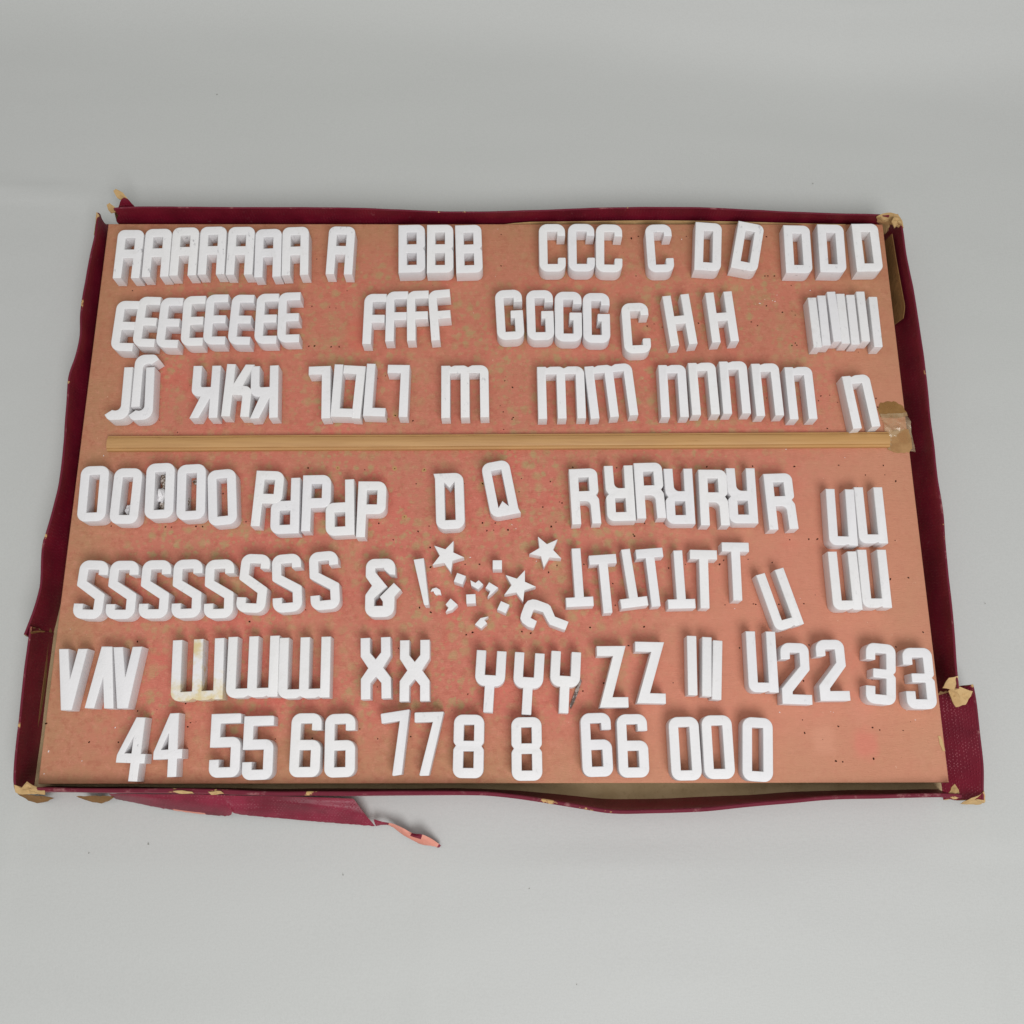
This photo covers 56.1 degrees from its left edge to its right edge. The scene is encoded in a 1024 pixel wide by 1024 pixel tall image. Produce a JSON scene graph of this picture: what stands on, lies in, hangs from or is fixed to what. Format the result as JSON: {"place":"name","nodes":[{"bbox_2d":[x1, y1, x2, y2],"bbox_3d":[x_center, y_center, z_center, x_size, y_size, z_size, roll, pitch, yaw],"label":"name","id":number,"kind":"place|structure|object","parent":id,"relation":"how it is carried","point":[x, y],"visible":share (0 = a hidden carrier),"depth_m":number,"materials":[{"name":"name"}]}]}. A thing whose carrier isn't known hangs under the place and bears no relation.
{"place":"outdoors","nodes":[
{"label":"outdoors","id":0,"kind":"place"},
{"bbox_2d":[0,0,1023,1023],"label":"ground","id":1,"kind":"structure","parent":0,"point":[810,912],"depth_m":0.74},
{"bbox_2d":[13,189,984,847],"bbox_3d":[-0.009,-0.012,0.711,0.663,0.037,0.494,0,74,0],"label":"shallow tray","id":2,"kind":"object","parent":1,"relation":"on","point":[961,737],"visible":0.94,"depth_m":0.68,"materials":[{"name":"paper"}]},
{"bbox_2d":[38,224,948,783],"bbox_3d":[-0.012,-0.021,0.720,0.621,0.018,0.431,0,74,0],"label":"display board","id":3,"kind":"object","parent":2,"relation":"in","point":[854,740],"visible":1,"depth_m":0.70,"materials":[{"name":"brown"}]},
{"bbox_2d":[59,649,94,711],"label":"letter","id":4,"kind":"object","parent":3,"relation":"on","point":[74,671],"visible":1,"depth_m":0.66,"materials":[{"name":"white paint"}]},
{"bbox_2d":[73,560,111,621],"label":"letter","id":5,"kind":"object","parent":3,"relation":"on","point":[89,570],"visible":1,"depth_m":0.68,"materials":[{"name":"white paint"}]},
{"bbox_2d":[77,466,114,525],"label":"letter","id":6,"kind":"object","parent":3,"relation":"on","point":[89,478],"visible":1,"depth_m":0.70,"materials":[{"name":"white paint"}]},
{"bbox_2d":[85,646,120,709],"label":"letter","id":7,"kind":"object","parent":3,"relation":"on","point":[102,690],"visible":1,"depth_m":0.66,"materials":[{"name":"white paint"}]},
{"bbox_2d":[106,561,142,621],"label":"letter","id":8,"kind":"object","parent":3,"relation":"on","point":[119,570],"visible":1,"depth_m":0.68,"materials":[{"name":"white paint"}]},
{"bbox_2d":[110,468,145,527],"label":"letter","id":9,"kind":"object","parent":3,"relation":"on","point":[123,514],"visible":1,"depth_m":0.70,"materials":[{"name":"white paint"}]},
{"bbox_2d":[113,230,145,285],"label":"letter","id":10,"kind":"object","parent":3,"relation":"on","point":[127,256],"visible":1,"depth_m":0.75,"materials":[{"name":"white paint"}]},
{"bbox_2d":[114,647,148,709],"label":"letter","id":11,"kind":"object","parent":3,"relation":"on","point":[129,670],"visible":1,"depth_m":0.66,"materials":[{"name":"white paint"}]},
{"bbox_2d":[116,717,151,781],"bbox_3d":[-0.256,0.161,0.653,0.019,0.013,0.042,2,74,0],"label":"numeral four","id":12,"kind":"object","parent":3,"relation":"on","point":[133,751],"visible":1,"depth_m":0.65,"materials":[{"name":"white paint"}]},
{"bbox_2d":[133,297,162,353],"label":"letter","id":13,"kind":"object","parent":3,"relation":"on","point":[146,323],"visible":1,"depth_m":0.73,"materials":[{"name":"white paint"}]},
{"bbox_2d":[139,560,174,620],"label":"letter","id":14,"kind":"object","parent":3,"relation":"on","point":[151,569],"visible":1,"depth_m":0.68,"materials":[{"name":"white paint"}]},
{"bbox_2d":[142,229,173,284],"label":"letter","id":15,"kind":"object","parent":3,"relation":"on","point":[154,256],"visible":1,"depth_m":0.75,"materials":[{"name":"white paint"}]},
{"bbox_2d":[145,463,177,522],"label":"letter","id":16,"kind":"object","parent":3,"relation":"on","point":[160,504],"visible":1,"depth_m":0.70,"materials":[{"name":"white paint"}]},
{"bbox_2d":[156,298,184,354],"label":"letter","id":17,"kind":"object","parent":3,"relation":"on","point":[169,325],"visible":1,"depth_m":0.73,"materials":[{"name":"white paint"}]},
{"bbox_2d":[153,713,188,776],"bbox_3d":[-0.232,0.159,0.654,0.020,0.014,0.042,-2,74,-1],"label":"numeral four","id":18,"kind":"object","parent":3,"relation":"on","point":[169,747],"visible":1,"depth_m":0.65,"materials":[{"name":"white paint"}]},
{"bbox_2d":[169,227,200,283],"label":"letter","id":19,"kind":"object","parent":3,"relation":"on","point":[182,254],"visible":1,"depth_m":0.75,"materials":[{"name":"white paint"}]},
{"bbox_2d":[171,559,206,620],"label":"letter","id":20,"kind":"object","parent":3,"relation":"on","point":[181,570],"visible":1,"depth_m":0.68,"materials":[{"name":"white paint"}]},
{"bbox_2d":[176,464,209,523],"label":"letter","id":21,"kind":"object","parent":3,"relation":"on","point":[186,474],"visible":1,"depth_m":0.70,"materials":[{"name":"white paint"}]},
{"bbox_2d":[171,638,227,702],"bbox_3d":[-0.216,0.110,0.668,0.036,0.013,0.042,-3,74,-1],"label":"letter","id":22,"kind":"object","parent":3,"relation":"on","point":[199,692],"visible":1,"depth_m":0.66,"materials":[{"name":"white paint"}]},
{"bbox_2d":[190,366,225,423],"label":"letter","id":23,"kind":"object","parent":3,"relation":"on","point":[210,401],"visible":1,"depth_m":0.72,"materials":[{"name":"white paint"}]},
{"bbox_2d":[198,227,228,282],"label":"letter","id":24,"kind":"object","parent":3,"relation":"on","point":[209,253],"visible":1,"depth_m":0.75,"materials":[{"name":"white paint"}]},
{"bbox_2d":[203,294,231,351],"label":"letter","id":25,"kind":"object","parent":3,"relation":"on","point":[215,322],"visible":1,"depth_m":0.73,"materials":[{"name":"white paint"}]},
{"bbox_2d":[204,559,238,620],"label":"letter","id":26,"kind":"object","parent":3,"relation":"on","point":[214,569],"visible":1,"depth_m":0.68,"materials":[{"name":"white paint"}]},
{"bbox_2d":[208,469,241,529],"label":"letter","id":27,"kind":"object","parent":3,"relation":"on","point":[216,518],"visible":1,"depth_m":0.70,"materials":[{"name":"white paint"}]},
{"bbox_2d":[209,713,245,777],"bbox_3d":[-0.193,0.159,0.654,0.021,0.013,0.042,-2,74,-1],"label":"numeral five","id":28,"kind":"object","parent":3,"relation":"on","point":[218,739],"visible":1,"depth_m":0.65,"materials":[{"name":"white paint"}]},
{"bbox_2d":[221,364,255,422],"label":"letter","id":29,"kind":"object","parent":3,"relation":"on","point":[237,385],"visible":1,"depth_m":0.72,"materials":[{"name":"white paint"}]},
{"bbox_2d":[226,227,255,282],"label":"letter","id":30,"kind":"object","parent":3,"relation":"on","point":[237,253],"visible":1,"depth_m":0.75,"materials":[{"name":"white paint"}]},
{"bbox_2d":[228,295,256,351],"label":"letter","id":31,"kind":"object","parent":3,"relation":"on","point":[240,322],"visible":1,"depth_m":0.73,"materials":[{"name":"white paint"}]},
{"bbox_2d":[236,554,271,615],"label":"letter","id":32,"kind":"object","parent":3,"relation":"on","point":[245,605],"visible":1,"depth_m":0.68,"materials":[{"name":"white paint"}]},
{"bbox_2d":[226,635,282,698],"bbox_3d":[-0.178,0.108,0.668,0.036,0.013,0.042,-2,74,-1],"label":"letter","id":33,"kind":"object","parent":3,"relation":"on","point":[253,689],"visible":1,"depth_m":0.66,"materials":[{"name":"white paint"}]},
{"bbox_2d":[242,716,277,779],"bbox_3d":[-0.171,0.160,0.654,0.021,0.013,0.042,-1,74,-1],"label":"numeral five","id":34,"kind":"object","parent":3,"relation":"on","point":[252,741],"visible":1,"depth_m":0.65,"materials":[{"name":"white paint"}]},
{"bbox_2d":[250,365,281,424],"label":"letter","id":35,"kind":"object","parent":3,"relation":"on","point":[268,400],"visible":1,"depth_m":0.72,"materials":[{"name":"white paint"}]},
{"bbox_2d":[254,229,283,284],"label":"letter","id":36,"kind":"object","parent":3,"relation":"on","point":[264,255],"visible":1,"depth_m":0.75,"materials":[{"name":"white paint"}]},
{"bbox_2d":[251,471,287,530],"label":"letter","id":37,"kind":"object","parent":3,"relation":"on","point":[263,500],"visible":1,"depth_m":0.70,"materials":[{"name":"white paint"}]},
{"bbox_2d":[270,478,302,537],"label":"letter","id":38,"kind":"object","parent":3,"relation":"on","point":[292,508],"visible":1,"depth_m":0.69,"materials":[{"name":"white paint"}]},
{"bbox_2d":[272,554,305,614],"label":"letter","id":39,"kind":"object","parent":3,"relation":"on","point":[297,605],"visible":1,"depth_m":0.68,"materials":[{"name":"white paint"}]},
{"bbox_2d":[277,292,303,349],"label":"letter","id":40,"kind":"object","parent":3,"relation":"on","point":[287,320],"visible":1,"depth_m":0.73,"materials":[{"name":"white paint"}]},
{"bbox_2d":[282,227,311,283],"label":"letter","id":41,"kind":"object","parent":3,"relation":"on","point":[301,255],"visible":1,"depth_m":0.75,"materials":[{"name":"white paint"}]},
{"bbox_2d":[278,636,333,699],"bbox_3d":[-0.143,0.109,0.668,0.036,0.014,0.042,-2,74,-1],"label":"letter","id":42,"kind":"object","parent":3,"relation":"on","point":[305,690],"visible":1,"depth_m":0.66,"materials":[{"name":"white paint"}]},
{"bbox_2d":[289,713,324,776],"bbox_3d":[-0.139,0.159,0.654,0.021,0.013,0.042,0,74,0],"label":"numeral six","id":43,"kind":"object","parent":3,"relation":"on","point":[299,744],"visible":1,"depth_m":0.65,"materials":[{"name":"white paint"}]},
{"bbox_2d":[301,475,333,535],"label":"letter","id":44,"kind":"object","parent":3,"relation":"on","point":[311,504],"visible":1,"depth_m":0.69,"materials":[{"name":"white paint"}]},
{"bbox_2d":[309,551,342,612],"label":"letter","id":45,"kind":"object","parent":3,"relation":"on","point":[317,560],"visible":1,"depth_m":0.68,"materials":[{"name":"white paint"}]},
{"bbox_2d":[324,713,357,777],"bbox_3d":[-0.116,0.159,0.654,0.021,0.013,0.042,-2,74,-1],"label":"numeral six","id":46,"kind":"object","parent":3,"relation":"on","point":[333,744],"visible":1,"depth_m":0.65,"materials":[{"name":"white paint"}]},
{"bbox_2d":[326,479,356,539],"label":"letter","id":47,"kind":"object","parent":3,"relation":"on","point":[347,509],"visible":1,"depth_m":0.69,"materials":[{"name":"white paint"}]},
{"bbox_2d":[326,226,357,281],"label":"letter","id":48,"kind":"object","parent":3,"relation":"on","point":[337,253],"visible":1,"depth_m":0.75,"materials":[{"name":"white paint"}]},
{"bbox_2d":[356,481,388,540],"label":"letter","id":49,"kind":"object","parent":3,"relation":"on","point":[366,511],"visible":1,"depth_m":0.69,"materials":[{"name":"white paint"}]},
{"bbox_2d":[361,637,392,700],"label":"letter","id":50,"kind":"object","parent":3,"relation":"on","point":[377,667],"visible":1,"depth_m":0.66,"materials":[{"name":"white paint"}]},
{"bbox_2d":[365,559,402,619],"bbox_3d":[-0.091,0.055,0.683,0.025,0.014,0.042,-1,74,0],"label":"ampersand","id":51,"kind":"object","parent":3,"relation":"on","point":[379,589],"visible":1,"depth_m":0.68,"materials":[{"name":"white paint"}]},
{"bbox_2d":[398,225,425,280],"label":"letter","id":52,"kind":"object","parent":3,"relation":"on","point":[407,252],"visible":1,"depth_m":0.75,"materials":[{"name":"white paint"}]},
{"bbox_2d":[399,640,430,702],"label":"letter","id":53,"kind":"object","parent":3,"relation":"on","point":[414,673],"visible":1,"depth_m":0.66,"materials":[{"name":"white paint"}]},
{"bbox_2d":[427,225,453,280],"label":"letter","id":54,"kind":"object","parent":3,"relation":"on","point":[440,252],"visible":1,"depth_m":0.75,"materials":[{"name":"white paint"}]},
{"bbox_2d":[434,473,465,532],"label":"letter","id":55,"kind":"object","parent":3,"relation":"on","point":[450,482],"visible":1,"depth_m":0.69,"materials":[{"name":"white paint"}]},
{"bbox_2d":[441,365,489,423],"bbox_3d":[-0.035,-0.088,0.723,0.036,0.013,0.042,-1,74,0],"label":"letter","id":56,"kind":"object","parent":3,"relation":"on","point":[465,375],"visible":1,"depth_m":0.72,"materials":[{"name":"white paint"}]},
{"bbox_2d":[453,714,484,777],"bbox_3d":[-0.029,0.160,0.654,0.021,0.013,0.042,1,74,0],"label":"numeral eight","id":57,"kind":"object","parent":3,"relation":"on","point":[461,722],"visible":1,"depth_m":0.65,"materials":[{"name":"white paint"}]},
{"bbox_2d":[455,225,482,280],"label":"letter","id":58,"kind":"object","parent":3,"relation":"on","point":[469,252],"visible":1,"depth_m":0.75,"materials":[{"name":"white paint"}]},
{"bbox_2d":[106,432,889,451],"bbox_3d":[-0.010,-0.053,0.718,0.583,0.005,0.013,0,74,0],"label":"wooden strip","id":59,"kind":"object","parent":3,"relation":"on","point":[441,442],"visible":1,"depth_m":0.72,"materials":[{"name":"brown wood"}]},
{"bbox_2d":[482,461,520,520],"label":"letter","id":60,"kind":"object","parent":3,"relation":"on","point":[508,510],"visible":1,"depth_m":0.70,"materials":[{"name":"white paint"}]},
{"bbox_2d":[495,290,523,346],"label":"letter","id":61,"kind":"object","parent":3,"relation":"on","point":[503,298],"visible":1,"depth_m":0.73,"materials":[{"name":"white paint"}]},
{"bbox_2d":[511,717,541,780],"bbox_3d":[0.010,0.161,0.654,0.021,0.013,0.042,-1,74,0],"label":"numeral eight","id":62,"kind":"object","parent":3,"relation":"on","point":[532,747],"visible":1,"depth_m":0.65,"materials":[{"name":"white paint"}]},
{"bbox_2d":[526,290,553,346],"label":"letter","id":63,"kind":"object","parent":3,"relation":"on","point":[534,298],"visible":1,"depth_m":0.73,"materials":[{"name":"white paint"}]},
{"bbox_2d":[536,366,585,424],"bbox_3d":[0.037,-0.088,0.723,0.036,0.013,0.042,-1,74,0],"label":"letter","id":64,"kind":"object","parent":3,"relation":"on","point":[560,376],"visible":1,"depth_m":0.72,"materials":[{"name":"white paint"}]},
{"bbox_2d":[554,292,581,348],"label":"letter","id":65,"kind":"object","parent":3,"relation":"on","point":[562,339],"visible":1,"depth_m":0.73,"materials":[{"name":"white paint"}]},
{"bbox_2d":[568,468,600,528],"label":"letter","id":66,"kind":"object","parent":3,"relation":"on","point":[589,498],"visible":1,"depth_m":0.70,"materials":[{"name":"white paint"}]},
{"bbox_2d":[579,713,612,776],"bbox_3d":[0.057,0.159,0.655,0.021,0.013,0.042,-2,74,-1],"label":"numeral six","id":67,"kind":"object","parent":3,"relation":"on","point":[588,745],"visible":1,"depth_m":0.65,"materials":[{"name":"white paint"}]},
{"bbox_2d":[582,293,609,349],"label":"letter","id":68,"kind":"object","parent":3,"relation":"on","point":[601,301],"visible":1,"depth_m":0.73,"materials":[{"name":"white paint"}]},
{"bbox_2d":[584,363,637,424],"bbox_3d":[0.074,-0.089,0.724,0.036,0.013,0.042,-5,75,-2],"label":"letter","id":69,"kind":"object","parent":3,"relation":"on","point":[607,374],"visible":1,"depth_m":0.72,"materials":[{"name":"white paint"}]},
{"bbox_2d":[602,465,635,525],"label":"letter","id":70,"kind":"object","parent":3,"relation":"on","point":[613,494],"visible":1,"depth_m":0.70,"materials":[{"name":"white paint"}]},
{"bbox_2d":[615,714,648,777],"bbox_3d":[0.082,0.159,0.655,0.021,0.013,0.042,-1,74,0],"label":"numeral six","id":71,"kind":"object","parent":3,"relation":"on","point":[624,746],"visible":1,"depth_m":0.65,"materials":[{"name":"white paint"}]},
{"bbox_2d":[620,303,650,359],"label":"letter","id":72,"kind":"object","parent":3,"relation":"on","point":[628,313],"visible":1,"depth_m":0.73,"materials":[{"name":"white paint"}]},
{"bbox_2d":[632,463,665,522],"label":"letter","id":73,"kind":"object","parent":3,"relation":"on","point":[653,493],"visible":1,"depth_m":0.70,"materials":[{"name":"white paint"}]},
{"bbox_2d":[633,642,665,704],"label":"letter","id":74,"kind":"object","parent":3,"relation":"on","point":[653,650],"visible":1,"depth_m":0.66,"materials":[{"name":"white paint"}]},
{"bbox_2d":[656,365,688,422],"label":"letter","id":75,"kind":"object","parent":3,"relation":"on","point":[666,373],"visible":1,"depth_m":0.72,"materials":[{"name":"white paint"}]},
{"bbox_2d":[662,469,695,527],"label":"letter","id":76,"kind":"object","parent":3,"relation":"on","point":[683,497],"visible":1,"depth_m":0.70,"materials":[{"name":"white paint"}]},
{"bbox_2d":[660,294,697,352],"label":"letter","id":77,"kind":"object","parent":3,"relation":"on","point":[673,324],"visible":1,"depth_m":0.73,"materials":[{"name":"white paint"}]},
{"bbox_2d":[666,717,701,780],"bbox_3d":[0.117,0.161,0.654,0.021,0.013,0.042,-1,74,0],"label":"numeral zero","id":78,"kind":"object","parent":3,"relation":"on","point":[691,726],"visible":1,"depth_m":0.65,"materials":[{"name":"white paint"}]},
{"bbox_2d":[685,363,719,420],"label":"letter","id":79,"kind":"object","parent":3,"relation":"on","point":[696,371],"visible":1,"depth_m":0.72,"materials":[{"name":"white paint"}]},
{"bbox_2d":[691,222,721,278],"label":"letter","id":80,"kind":"object","parent":3,"relation":"on","point":[712,233],"visible":1,"depth_m":0.75,"materials":[{"name":"white paint"}]},
{"bbox_2d":[695,470,729,529],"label":"letter","id":81,"kind":"object","parent":3,"relation":"on","point":[717,500],"visible":1,"depth_m":0.70,"materials":[{"name":"white paint"}]},
{"bbox_2d":[698,715,734,778],"bbox_3d":[0.139,0.160,0.655,0.021,0.013,0.042,0,74,0],"label":"numeral zero","id":82,"kind":"object","parent":3,"relation":"on","point":[723,723],"visible":1,"depth_m":0.65,"materials":[{"name":"white paint"}]},
{"bbox_2d":[702,291,738,349],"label":"letter","id":83,"kind":"object","parent":3,"relation":"on","point":[725,319],"visible":1,"depth_m":0.73,"materials":[{"name":"white paint"}]},
{"bbox_2d":[716,361,750,419],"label":"letter","id":84,"kind":"object","parent":3,"relation":"on","point":[725,370],"visible":1,"depth_m":0.72,"materials":[{"name":"white paint"}]},
{"bbox_2d":[724,468,757,527],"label":"letter","id":85,"kind":"object","parent":3,"relation":"on","point":[746,497],"visible":1,"depth_m":0.70,"materials":[{"name":"white paint"}]},
{"bbox_2d":[727,221,763,278],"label":"letter","id":86,"kind":"object","parent":3,"relation":"on","point":[738,267],"visible":1,"depth_m":0.75,"materials":[{"name":"white paint"}]},
{"bbox_2d":[738,717,772,781],"bbox_3d":[0.166,0.162,0.654,0.021,0.013,0.042,4,74,1],"label":"numeral zero","id":87,"kind":"object","parent":3,"relation":"on","point":[764,726],"visible":1,"depth_m":0.65,"materials":[{"name":"white paint"}]},
{"bbox_2d":[741,631,778,693],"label":"letter","id":88,"kind":"object","parent":3,"relation":"on","point":[753,685],"visible":1,"depth_m":0.67,"materials":[{"name":"white paint"}]},
{"bbox_2d":[747,363,783,421],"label":"letter","id":89,"kind":"object","parent":3,"relation":"on","point":[769,372],"visible":1,"depth_m":0.72,"materials":[{"name":"white paint"}]},
{"bbox_2d":[752,568,803,632],"bbox_3d":[0.188,0.063,0.682,0.021,0.013,0.042,-15,75,-4],"label":"letter","id":90,"kind":"object","parent":3,"relation":"on","point":[777,623],"visible":1,"depth_m":0.68,"materials":[{"name":"white paint"}]},
{"bbox_2d":[759,473,798,533],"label":"letter","id":91,"kind":"object","parent":3,"relation":"on","point":[783,503],"visible":1,"depth_m":0.70,"materials":[{"name":"white paint"}]},
{"bbox_2d":[776,643,812,705],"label":"numeral two","id":92,"kind":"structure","parent":3,"relation":"on","point":[794,678],"depth_m":0.66,"materials":[{"name":"white paint"}]},
{"bbox_2d":[779,225,811,280],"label":"letter","id":93,"kind":"object","parent":3,"relation":"on","point":[789,235],"visible":1,"depth_m":0.75,"materials":[{"name":"white paint"}]},
{"bbox_2d":[780,367,817,424],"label":"letter","id":94,"kind":"object","parent":3,"relation":"on","point":[791,376],"visible":1,"depth_m":0.72,"materials":[{"name":"white paint"}]},
{"bbox_2d":[812,224,845,280],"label":"letter","id":95,"kind":"object","parent":3,"relation":"on","point":[822,234],"visible":1,"depth_m":0.75,"materials":[{"name":"white paint"}]},
{"bbox_2d":[810,640,850,701],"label":"numeral two","id":96,"kind":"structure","parent":3,"relation":"on","point":[830,675],"depth_m":0.66,"materials":[{"name":"white paint"}]},
{"bbox_2d":[820,489,857,549],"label":"letter","id":97,"kind":"object","parent":3,"relation":"on","point":[846,540],"visible":1,"depth_m":0.69,"materials":[{"name":"white paint"}]},
{"bbox_2d":[822,551,862,612],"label":"letter","id":98,"kind":"object","parent":3,"relation":"on","point":[851,603],"visible":1,"depth_m":0.68,"materials":[{"name":"white paint"}]},
{"bbox_2d":[836,375,879,432],"bbox_3d":[0.260,-0.081,0.722,0.021,0.014,0.042,-6,75,-2],"label":"letter","id":99,"kind":"object","parent":3,"relation":"on","point":[847,386],"visible":1,"depth_m":0.72,"materials":[{"name":"white paint"}]},
{"bbox_2d":[846,224,882,279],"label":"letter","id":100,"kind":"object","parent":3,"relation":"on","point":[860,268],"visible":1,"depth_m":0.75,"materials":[{"name":"white paint"}]},
{"bbox_2d":[852,487,887,546],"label":"letter","id":101,"kind":"object","parent":3,"relation":"on","point":[877,537],"visible":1,"depth_m":0.69,"materials":[{"name":"white paint"}]},
{"bbox_2d":[856,550,891,610],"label":"letter","id":102,"kind":"object","parent":3,"relation":"on","point":[881,601],"visible":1,"depth_m":0.68,"materials":[{"name":"white paint"}]},
{"bbox_2d":[860,643,895,705],"bbox_3d":[0.254,0.113,0.668,0.021,0.013,0.042,5,74,1],"label":"numeral three","id":103,"kind":"object","parent":3,"relation":"on","point":[884,673],"visible":1,"depth_m":0.66,"materials":[{"name":"white paint"}]},
{"bbox_2d":[896,648,936,709],"bbox_3d":[0.280,0.116,0.667,0.021,0.014,0.042,0,74,0],"label":"numeral three","id":104,"kind":"object","parent":3,"relation":"on","point":[923,679],"visible":1,"depth_m":0.66,"materials":[{"name":"white paint"}]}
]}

